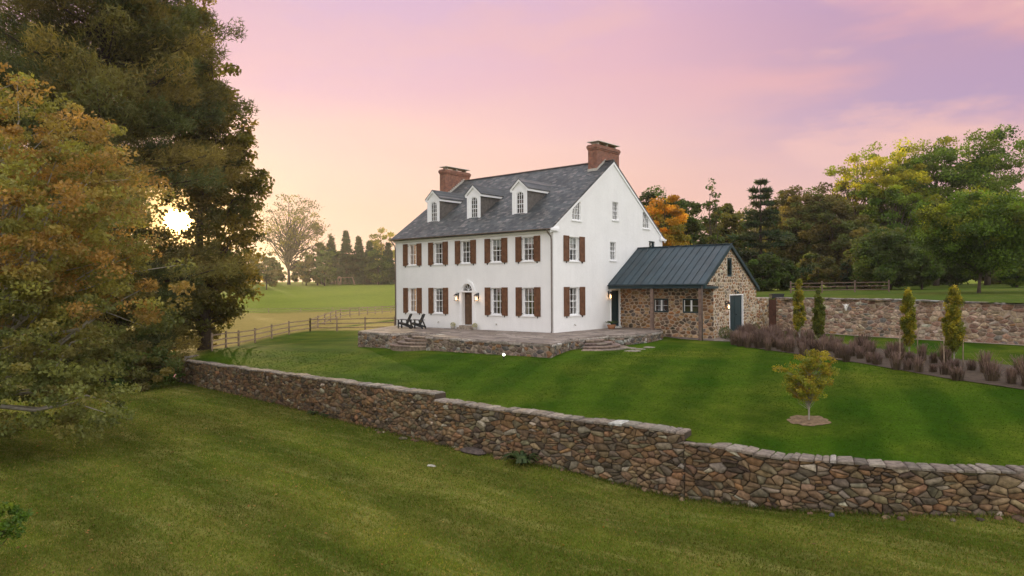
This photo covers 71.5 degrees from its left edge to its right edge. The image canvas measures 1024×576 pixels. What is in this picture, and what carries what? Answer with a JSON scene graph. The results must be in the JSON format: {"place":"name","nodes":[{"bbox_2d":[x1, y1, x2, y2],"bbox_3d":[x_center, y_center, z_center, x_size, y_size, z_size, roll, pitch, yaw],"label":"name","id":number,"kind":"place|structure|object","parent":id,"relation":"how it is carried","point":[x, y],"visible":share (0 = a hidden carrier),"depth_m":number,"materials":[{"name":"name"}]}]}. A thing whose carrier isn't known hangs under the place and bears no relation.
{"place":"outdoors","nodes":[
{"label":"outdoors","id":0,"kind":"place"},
{"bbox_2d":[0,368,1023,575],"bbox_3d":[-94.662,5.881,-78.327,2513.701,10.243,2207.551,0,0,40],"label":"lawn","id":1,"kind":"structure","parent":0,"point":[441,507],"depth_m":18.69,"materials":[{"name":"plant"}]},
{"bbox_2d":[0,501,33,545],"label":"leafy shrub","id":2,"kind":"object","parent":1,"relation":"on","point":[7,527],"visible":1,"depth_m":15.60,"materials":[{"name":"green plant"}]},
{"bbox_2d":[0,62,201,444],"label":"beech tree","id":3,"kind":"object","parent":1,"relation":"on","point":[87,245],"visible":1,"depth_m":26.32,"materials":[{"name":"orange plant"}]},
{"bbox_2d":[0,0,259,381],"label":"white pine","id":4,"kind":"object","parent":1,"relation":"on","point":[110,72],"visible":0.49,"depth_m":44.55,"materials":[{"name":"green plant"}]},
{"bbox_2d":[92,333,186,391],"bbox_3d":[-24.085,4.664,45.255,10.174,3.500,5.021,0,0,40],"label":"understorey bush","id":5,"kind":"object","parent":1,"relation":"on","point":[149,362],"visible":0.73,"depth_m":43.36,"materials":[{"name":"green plant"}]},
{"bbox_2d":[460,447,485,455],"bbox_3d":[-1.432,5.855,25.602,1.228,0.198,0.495,0,0,40],"label":"boulder","id":6,"kind":"object","parent":1,"relation":"on","point":[474,451],"visible":1,"depth_m":25.41,"materials":[{"name":"stone"}]},
{"bbox_2d":[5,386,1019,574],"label":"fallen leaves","id":7,"kind":"object","parent":1,"relation":"on","point":[255,505],"visible":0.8,"depth_m":19.41,"materials":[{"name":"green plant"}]},
{"bbox_2d":[500,450,541,464],"bbox_3d":[0.316,5.768,23.942,1.438,0.407,1.397,0,0,40],"label":"weed","id":8,"kind":"object","parent":1,"relation":"on","point":[521,458],"visible":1,"depth_m":23.80,"materials":[{"name":"green plant"}]},
{"bbox_2d":[176,354,1023,516],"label":"retaining wall","id":9,"kind":"structure","parent":1,"relation":"on","point":[672,460],"depth_m":21.62,"materials":[{"name":"stone"}]},
{"bbox_2d":[1,0,1023,376],"label":"sky","id":10,"kind":"structure","parent":0,"point":[361,104],"materials":[{"name":"pink"}]},
{"bbox_2d":[13,279,1023,465],"bbox_3d":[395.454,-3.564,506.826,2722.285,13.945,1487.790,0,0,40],"label":"lawn","id":11,"kind":"structure","parent":0,"point":[278,298],"depth_m":27.60,"materials":[{"name":"plant"}]},
{"bbox_2d":[115,0,274,350],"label":"oak tree","id":12,"kind":"object","parent":11,"relation":"on","point":[219,309],"visible":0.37,"depth_m":52.32,"materials":[{"name":"green plant"}]},
{"bbox_2d":[211,318,310,350],"bbox_3d":[-20.943,3.926,59.548,1.357,1.968,19.214,0,0,5],"label":"rail fence","id":13,"kind":"object","parent":11,"relation":"on","point":[254,334],"visible":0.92,"depth_m":59.56,"materials":[{"name":"brown wood"}]},
{"bbox_2d":[251,253,281,289],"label":"tree","id":14,"kind":"object","parent":11,"relation":"on","point":[266,274],"visible":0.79,"depth_m":249.16,"materials":[{"name":"green plant"}]},
{"bbox_2d":[264,266,287,283],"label":"thicket","id":15,"kind":"object","parent":11,"relation":"on","point":[282,278],"visible":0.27,"depth_m":294.57,"materials":[{"name":"green plant"}]},
{"bbox_2d":[248,192,335,284],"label":"tree","id":16,"kind":"object","parent":11,"relation":"on","point":[291,244],"visible":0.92,"depth_m":285.41,"materials":[{"name":"brown plant"}]},
{"bbox_2d":[290,262,311,283],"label":"thicket","id":17,"kind":"object","parent":11,"relation":"on","point":[294,276],"visible":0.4,"depth_m":293.89,"materials":[{"name":"green plant"}]},
{"bbox_2d":[295,251,314,284],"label":"tree","id":18,"kind":"object","parent":11,"relation":"on","point":[305,277],"visible":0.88,"depth_m":279.22,"materials":[{"name":"green plant"}]},
{"bbox_2d":[305,242,328,284],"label":"tree","id":19,"kind":"object","parent":11,"relation":"on","point":[320,246],"visible":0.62,"depth_m":278.94,"materials":[{"name":"green plant"}]},
{"bbox_2d":[249,305,393,312],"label":"rail fence","id":20,"kind":"object","parent":11,"relation":"on","point":[322,310],"visible":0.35,"depth_m":157.58,"materials":[{"name":"brown wood"}]},
{"bbox_2d":[310,250,337,285],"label":"tree","id":21,"kind":"object","parent":11,"relation":"on","point":[328,271],"visible":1,"depth_m":273.78,"materials":[{"name":"green plant"}]},
{"bbox_2d":[320,235,338,284],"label":"spruce tree","id":22,"kind":"object","parent":11,"relation":"on","point":[331,246],"visible":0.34,"depth_m":289.14,"materials":[{"name":"green plant"}]},
{"bbox_2d":[335,230,355,284],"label":"spruce tree","id":23,"kind":"object","parent":11,"relation":"on","point":[345,261],"visible":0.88,"depth_m":288.36,"materials":[{"name":"green plant"}]},
{"bbox_2d":[309,306,394,330],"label":"rail fence","id":24,"kind":"object","parent":11,"relation":"on","point":[349,314],"visible":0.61,"depth_m":94.64,"materials":[{"name":"brown wood"}]},
{"bbox_2d":[310,316,395,330],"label":"rail fence","id":25,"kind":"object","parent":11,"relation":"on","point":[337,323],"visible":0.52,"depth_m":66.33,"materials":[{"name":"brown wood"}]},
{"bbox_2d":[348,235,364,284],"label":"spruce tree","id":26,"kind":"object","parent":11,"relation":"on","point":[358,254],"visible":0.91,"depth_m":288.23,"materials":[{"name":"green plant"}]},
{"bbox_2d":[359,240,379,284],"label":"spruce tree","id":27,"kind":"object","parent":11,"relation":"on","point":[368,247],"visible":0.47,"depth_m":288.43,"materials":[{"name":"green plant"}]},
{"bbox_2d":[361,249,394,284],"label":"tree","id":28,"kind":"object","parent":11,"relation":"on","point":[369,267],"visible":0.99,"depth_m":283.19,"materials":[{"name":"green plant"}]},
{"bbox_2d":[365,227,394,260],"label":"tree","id":29,"kind":"object","parent":11,"relation":"on","point":[376,245],"visible":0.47,"depth_m":304.83,"materials":[{"name":"green plant"}]},
{"bbox_2d":[379,242,394,284],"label":"spruce tree","id":30,"kind":"object","parent":11,"relation":"on","point":[390,254],"visible":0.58,"depth_m":288.47,"materials":[{"name":"green plant"}]},
{"bbox_2d":[357,326,663,357],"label":"terrace","id":31,"kind":"structure","parent":11,"relation":"on","point":[511,343],"depth_m":39.01,"materials":[{"name":"stone"}]},
{"bbox_2d":[410,314,425,328],"bbox_3d":[-6.121,2.171,46.351,0.943,1.002,0.750,0,0,17],"label":"adirondack chair","id":32,"kind":"object","parent":31,"relation":"on","point":[419,324],"visible":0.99,"depth_m":46.18,"materials":[{"name":"black paint"}]},
{"bbox_2d":[389,140,666,332],"bbox_3d":[1.310,-2.861,50.731,14.440,13.340,13.974,0,0,40],"label":"farmhouse","id":33,"kind":"object","parent":31,"relation":"on","point":[550,250],"visible":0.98,"depth_m":45.60,"materials":[{"name":"white paint"}]},
{"bbox_2d":[407,288,417,313],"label":"window","id":34,"kind":"structure","parent":33,"relation":"in","point":[411,312],"depth_m":49.37,"materials":[{"name":"white paint"}]},
{"bbox_2d":[432,243,442,265],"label":"window","id":35,"kind":"structure","parent":33,"relation":"in","point":[440,255],"depth_m":47.90,"materials":[{"name":"white paint"}]},
{"bbox_2d":[433,288,443,314],"bbox_3d":[-4.675,0.837,47.781,1.319,2.060,0.850,0,0,40],"label":"window","id":36,"kind":"structure","parent":33,"relation":"in","point":[440,290],"depth_m":47.91,"materials":[{"name":"white paint"}]},
{"bbox_2d":[459,241,470,264],"bbox_3d":[-2.757,-2.328,46.143,1.310,1.830,0.850,0,0,40],"label":"window","id":37,"kind":"structure","parent":33,"relation":"in","point":[467,252],"depth_m":46.27,"materials":[{"name":"white paint"}]},
{"bbox_2d":[465,292,471,324],"bbox_3d":[-2.688,1.332,46.002,0.920,2.110,0.070,0,0,40],"label":"front door","id":38,"kind":"structure","parent":33,"relation":"in","point":[468,296],"depth_m":46.09,"materials":[{"name":"brown wood"}]},
{"bbox_2d":[489,239,501,263],"bbox_3d":[-0.755,-2.338,44.452,1.322,1.830,0.850,0,0,40],"label":"window","id":39,"kind":"structure","parent":33,"relation":"in","point":[496,243],"depth_m":44.58,"materials":[{"name":"white paint"}]},
{"bbox_2d":[490,288,501,315],"bbox_3d":[-0.736,0.817,44.455,1.322,2.060,0.850,0,0,40],"label":"window","id":40,"kind":"structure","parent":33,"relation":"in","point":[499,304],"depth_m":44.59,"materials":[{"name":"white paint"}]},
{"bbox_2d":[521,237,534,261],"bbox_3d":[1.188,-2.348,42.812,1.338,1.830,0.850,0,0,40],"label":"window","id":41,"kind":"structure","parent":33,"relation":"in","point":[529,241],"depth_m":42.94,"materials":[{"name":"white paint"}]},
{"bbox_2d":[521,288,534,316],"bbox_3d":[1.206,0.807,42.815,1.338,2.060,0.850,0,0,40],"label":"window","id":42,"kind":"structure","parent":33,"relation":"in","point":[529,301],"depth_m":43.01,"materials":[{"name":"white paint"}]},
{"bbox_2d":[568,237,580,261],"bbox_3d":[3.622,-2.340,42.995,0.430,1.565,1.190,0,0,40],"label":"window","id":43,"kind":"structure","parent":33,"relation":"in","point":[571,239],"depth_m":43.21,"materials":[{"name":"white paint"}]},
{"bbox_2d":[568,287,580,316],"bbox_3d":[3.480,0.794,43.133,0.850,2.060,1.470,0,0,40],"label":"window","id":44,"kind":"structure","parent":33,"relation":"in","point":[571,315],"depth_m":43.38,"materials":[{"name":"white paint"}]},
{"bbox_2d":[611,290,618,325],"bbox_3d":[6.623,1.332,46.574,0.150,2.340,1.100,0,0,40],"label":"side door","id":45,"kind":"structure","parent":33,"relation":"in","point":[614,297],"depth_m":46.80,"materials":[{"name":"teal paint"}]},
{"bbox_2d":[607,243,759,340],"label":"stone cottage","id":46,"kind":"structure","parent":11,"relation":"on","point":[700,292],"depth_m":44.63,"materials":[{"name":"brown stone"}]},
{"bbox_2d":[654,299,667,312],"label":"window","id":47,"kind":"structure","parent":46,"relation":"in","point":[660,305],"depth_m":45.47,"materials":[{"name":"teal paint"}]},
{"bbox_2d":[683,299,697,312],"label":"window","id":48,"kind":"structure","parent":46,"relation":"in","point":[689,305],"depth_m":44.19,"materials":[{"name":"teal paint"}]},
{"bbox_2d":[730,295,741,331],"bbox_3d":[14.242,1.669,45.365,0.110,2.400,2.040,0,0,40],"label":"door","id":49,"kind":"structure","parent":46,"relation":"in","point":[735,300],"depth_m":45.41,"materials":[{"name":"teal paint"}]},
{"bbox_2d":[666,336,730,340],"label":"patio","id":50,"kind":"structure","parent":11,"relation":"on","point":[716,339],"depth_m":42.64,"materials":[{"name":"stone"}]},
{"bbox_2d":[682,218,740,243],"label":"tree","id":51,"kind":"object","parent":11,"relation":"on","point":[702,234],"visible":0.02,"depth_m":123.44,"materials":[{"name":"green plant"}]},
{"bbox_2d":[728,205,776,259],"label":"tree","id":52,"kind":"object","parent":11,"relation":"on","point":[751,229],"visible":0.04,"depth_m":128.33,"materials":[{"name":"green plant"}]},
{"bbox_2d":[787,415,830,425],"bbox_3d":[9.204,4.094,21.993,1.234,0.147,1.136,0,0,40],"label":"mulch ring","id":53,"kind":"object","parent":11,"relation":"on","point":[804,420],"visible":0.97,"depth_m":21.94,"materials":[{"name":"soil"}]},
{"bbox_2d":[772,348,839,419],"bbox_3d":[9.106,3.124,22.025,1.736,2.516,1.480,0,0,40],"label":"young maple","id":54,"kind":"object","parent":53,"relation":"on","point":[809,381],"visible":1,"depth_m":21.84,"materials":[{"name":"green plant"}]},
{"bbox_2d":[733,339,1023,388],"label":"mulch bed","id":55,"kind":"object","parent":11,"relation":"on","point":[972,376],"visible":0.26,"depth_m":28.30,"materials":[{"name":"soil"}]},
{"bbox_2d":[733,330,748,346],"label":"ornamental grass","id":56,"kind":"object","parent":55,"relation":"on","point":[739,340],"depth_m":37.97,"materials":[{"name":"plant"}]},
{"bbox_2d":[741,332,752,347],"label":"ornamental grass","id":57,"kind":"object","parent":55,"relation":"on","point":[747,341],"depth_m":37.32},
{"bbox_2d":[792,278,806,336],"bbox_3d":[15.352,1.429,38.002,0.761,3.883,0.729,0,0,40],"label":"columnar tree","id":58,"kind":"object","parent":55,"relation":"on","point":[798,319],"visible":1,"depth_m":37.90,"materials":[{"name":"green plant"}]},
{"bbox_2d":[811,288,825,340],"bbox_3d":[15.523,1.694,36.018,0.744,3.420,0.766,0,0,40],"label":"columnar tree","id":59,"kind":"object","parent":55,"relation":"on","point":[818,320],"visible":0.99,"depth_m":35.91,"materials":[{"name":"green plant"}]},
{"bbox_2d":[835,343,852,361],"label":"ornamental grass","id":60,"kind":"object","parent":55,"relation":"on","point":[846,352],"depth_m":31.13,"materials":[{"name":"plant"}]},
{"bbox_2d":[886,350,905,369],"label":"ornamental grass","id":61,"kind":"object","parent":55,"relation":"on","point":[896,359],"depth_m":28.64,"materials":[{"name":"plant"}]},
{"bbox_2d":[899,287,917,351],"bbox_3d":[17.281,1.714,30.995,0.744,3.520,0.774,0,0,40],"label":"columnar tree","id":62,"kind":"object","parent":55,"relation":"on","point":[908,324],"visible":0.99,"depth_m":30.88,"materials":[{"name":"green plant"}]},
{"bbox_2d":[941,284,967,360],"bbox_3d":[17.740,1.677,28.601,0.916,3.666,0.886,0,0,0],"label":"columnar tree","id":63,"kind":"object","parent":55,"relation":"on","point":[952,331],"visible":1,"depth_m":28.43,"materials":[{"name":"green plant"}]},
{"bbox_2d":[948,366,967,380],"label":"ornamental grass","id":64,"kind":"object","parent":55,"relation":"on","point":[957,375],"depth_m":25.88,"materials":[{"name":"plant"}]},
{"bbox_2d":[756,297,1023,344],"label":"garden wall","id":65,"kind":"structure","parent":11,"relation":"on","point":[994,322],"depth_m":42.36,"materials":[{"name":"stone"}]},
{"bbox_2d":[769,298,775,327],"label":"garden gate","id":66,"kind":"structure","parent":65,"relation":"attached to","point":[772,312],"depth_m":49.48,"materials":[{"name":"brown wood"}]},
{"bbox_2d":[782,330,1021,344],"bbox_3d":[27.569,3.158,31.424,1.400,0.612,40.252,0,0,-27],"label":"gravel strip","id":67,"kind":"object","parent":11,"relation":"on","point":[928,339],"visible":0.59,"depth_m":40.43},
{"bbox_2d":[751,329,766,348],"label":"ornamental grass","id":68,"kind":"object","parent":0,"point":[758,337],"depth_m":36.84,"materials":[{"name":"plant"}]},
{"bbox_2d":[781,336,798,352],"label":"ornamental grass","id":69,"kind":"object","parent":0,"point":[789,343],"depth_m":34.73,"materials":[{"name":"plant"}]},
{"bbox_2d":[814,335,830,355],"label":"ornamental grass","id":70,"kind":"object","parent":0,"point":[823,345],"depth_m":33.32,"materials":[{"name":"plant"}]},
{"bbox_2d":[832,342,847,357],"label":"ornamental grass","id":71,"kind":"object","parent":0,"point":[837,352],"depth_m":32.35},
{"bbox_2d":[854,346,868,358],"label":"ornamental grass","id":72,"kind":"object","parent":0,"point":[860,351],"depth_m":32.00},
{"bbox_2d":[852,333,873,353],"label":"ornamental grass","id":73,"kind":"object","parent":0,"point":[866,335],"depth_m":33.84,"materials":[{"name":"plant"}]},
{"bbox_2d":[857,339,878,354],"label":"ornamental grass","id":74,"kind":"object","parent":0,"point":[870,345],"depth_m":32.86,"materials":[{"name":"plant"}]},
{"bbox_2d":[869,351,883,364],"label":"ornamental grass","id":75,"kind":"object","parent":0,"point":[875,359],"depth_m":30.04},
{"bbox_2d":[879,341,896,357],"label":"ornamental grass","id":76,"kind":"object","parent":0,"point":[889,348],"depth_m":32.05,"materials":[{"name":"plant"}]},
{"bbox_2d":[756,283,1023,302],"bbox_3d":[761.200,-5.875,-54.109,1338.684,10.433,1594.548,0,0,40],"label":"field","id":77,"kind":"structure","parent":0,"point":[998,293],"depth_m":59.77,"materials":[{"name":"green plant"}]},
{"bbox_2d":[639,185,689,228],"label":"tree","id":78,"kind":"object","parent":77,"relation":"on","point":[647,196],"visible":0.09,"depth_m":78.93,"materials":[{"name":"green plant"}]},
{"bbox_2d":[645,194,692,245],"bbox_3d":[13.361,-3.515,62.439,4.877,9.330,4.734,0,0,13],"label":"maple tree","id":79,"kind":"object","parent":77,"relation":"on","point":[675,235],"visible":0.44,"depth_m":61.18,"materials":[{"name":"orange plant"}]},
{"bbox_2d":[677,200,706,244],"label":"tree","id":80,"kind":"object","parent":77,"relation":"on","point":[692,225],"visible":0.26,"depth_m":82.97,"materials":[{"name":"green plant"}]},
{"bbox_2d":[697,178,723,243],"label":"tree","id":81,"kind":"object","parent":77,"relation":"on","point":[710,222],"visible":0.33,"depth_m":73.93,"materials":[{"name":"green plant"}]},
{"bbox_2d":[707,203,748,249],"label":"tree","id":82,"kind":"object","parent":77,"relation":"on","point":[730,218],"visible":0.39,"depth_m":85.74,"materials":[{"name":"green plant"}]},
{"bbox_2d":[745,253,786,291],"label":"bush","id":83,"kind":"object","parent":77,"relation":"on","point":[765,264],"visible":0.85,"depth_m":74.93,"materials":[{"name":"green plant"}]},
{"bbox_2d":[726,177,813,285],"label":"pine tree","id":84,"kind":"object","parent":77,"relation":"on","point":[757,219],"visible":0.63,"depth_m":79.24,"materials":[{"name":"green plant"}]},
{"bbox_2d":[762,190,800,261],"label":"tree","id":85,"kind":"object","parent":77,"relation":"on","point":[778,249],"visible":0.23,"depth_m":93.76,"materials":[{"name":"green plant"}]},
{"bbox_2d":[773,260,800,290],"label":"bush","id":86,"kind":"object","parent":77,"relation":"on","point":[789,267],"visible":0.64,"depth_m":77.29,"materials":[{"name":"green plant"}]},
{"bbox_2d":[773,182,840,288],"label":"tree","id":87,"kind":"object","parent":77,"relation":"on","point":[795,211],"visible":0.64,"depth_m":90.34,"materials":[{"name":"green plant"}]},
{"bbox_2d":[796,251,838,288],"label":"bush","id":88,"kind":"object","parent":77,"relation":"on","point":[825,270],"visible":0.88,"depth_m":81.10,"materials":[{"name":"green plant"}]},
{"bbox_2d":[801,194,873,287],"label":"tree","id":89,"kind":"object","parent":77,"relation":"on","point":[821,239],"visible":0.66,"depth_m":87.00,"materials":[{"name":"green plant"}]},
{"bbox_2d":[790,280,889,292],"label":"rail fence","id":90,"kind":"object","parent":77,"relation":"on","point":[854,289],"visible":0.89,"depth_m":65.68,"materials":[{"name":"wood"}]},
{"bbox_2d":[839,259,856,288],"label":"evergreen shrub","id":91,"kind":"object","parent":77,"relation":"on","point":[846,276],"visible":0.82,"depth_m":79.69,"materials":[{"name":"green plant"}]},
{"bbox_2d":[823,141,893,286],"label":"tree","id":92,"kind":"object","parent":77,"relation":"on","point":[843,185],"visible":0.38,"depth_m":93.14,"materials":[{"name":"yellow plant"}]},
{"bbox_2d":[829,219,889,262],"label":"tree","id":93,"kind":"object","parent":77,"relation":"on","point":[851,230],"visible":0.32,"depth_m":84.00,"materials":[{"name":"green plant"}]},
{"bbox_2d":[837,249,886,288],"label":"bush","id":94,"kind":"object","parent":77,"relation":"on","point":[859,285],"visible":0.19,"depth_m":79.65,"materials":[{"name":"green plant"}]},
{"bbox_2d":[848,227,928,289],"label":"tree","id":95,"kind":"object","parent":77,"relation":"on","point":[882,254],"visible":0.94,"depth_m":72.01,"materials":[{"name":"green plant"}]},
{"bbox_2d":[852,149,932,286],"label":"tree","id":96,"kind":"object","parent":77,"relation":"on","point":[901,178],"visible":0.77,"depth_m":87.59,"materials":[{"name":"green plant"}]},
{"bbox_2d":[897,249,945,289],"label":"bush","id":97,"kind":"object","parent":77,"relation":"on","point":[922,276],"visible":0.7,"depth_m":71.07,"materials":[{"name":"green plant"}]},
{"bbox_2d":[887,136,974,285],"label":"tree","id":98,"kind":"object","parent":77,"relation":"on","point":[941,153],"visible":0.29,"depth_m":89.29,"materials":[{"name":"green plant"}]},
{"bbox_2d":[939,258,974,286],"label":"bush","id":99,"kind":"object","parent":77,"relation":"on","point":[957,278],"visible":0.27,"depth_m":77.28,"materials":[{"name":"green plant"}]},
{"bbox_2d":[931,253,991,284],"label":"bush","id":100,"kind":"object","parent":77,"relation":"on","point":[944,280],"visible":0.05,"depth_m":102.44,"materials":[{"name":"green plant"}]},
{"bbox_2d":[908,185,1023,292],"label":"maple tree","id":101,"kind":"object","parent":77,"relation":"on","point":[969,236],"visible":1,"depth_m":54.45,"materials":[{"name":"green plant"}]},
{"bbox_2d":[930,124,1023,284],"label":"tree","id":102,"kind":"object","parent":77,"relation":"on","point":[984,161],"visible":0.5,"depth_m":87.91,"materials":[{"name":"green plant"}]},
{"bbox_2d":[972,256,1003,283],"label":"bush","id":103,"kind":"object","parent":77,"relation":"on","point":[996,279],"visible":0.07,"depth_m":103.62,"materials":[{"name":"green plant"}]},
{"bbox_2d":[996,260,1023,286],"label":"bush","id":104,"kind":"object","parent":77,"relation":"on","point":[1015,279],"visible":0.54,"depth_m":73.75,"materials":[{"name":"green plant"}]},
{"bbox_2d":[885,339,910,359],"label":"ornamental grass","id":105,"kind":"object","parent":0,"point":[897,348],"depth_m":31.33,"materials":[{"name":"plant"}]},
{"bbox_2d":[912,355,925,371],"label":"ornamental grass","id":106,"kind":"object","parent":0,"point":[918,366],"depth_m":27.83,"materials":[{"name":"plant"}]},
{"bbox_2d":[913,342,931,360],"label":"ornamental grass","id":107,"kind":"object","parent":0,"point":[922,352],"depth_m":30.88,"materials":[{"name":"plant"}]},
{"bbox_2d":[928,341,952,363],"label":"ornamental grass","id":108,"kind":"object","parent":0,"point":[948,352],"depth_m":29.57,"materials":[{"name":"plant"}]},
{"bbox_2d":[937,360,954,374],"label":"ornamental grass","id":109,"kind":"object","parent":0,"point":[944,369],"depth_m":27.08,"materials":[{"name":"plant"}]},
{"bbox_2d":[974,349,995,372],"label":"ornamental grass","id":110,"kind":"object","parent":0,"point":[985,358],"depth_m":27.08,"materials":[{"name":"plant"}]},
{"bbox_2d":[977,359,1004,380],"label":"ornamental grass","id":111,"kind":"object","parent":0,"point":[992,371],"depth_m":25.46,"materials":[{"name":"plant"}]},
{"bbox_2d":[1003,367,1019,383],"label":"ornamental grass","id":112,"kind":"object","parent":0,"point":[1011,377],"depth_m":24.82,"materials":[{"name":"plant"}]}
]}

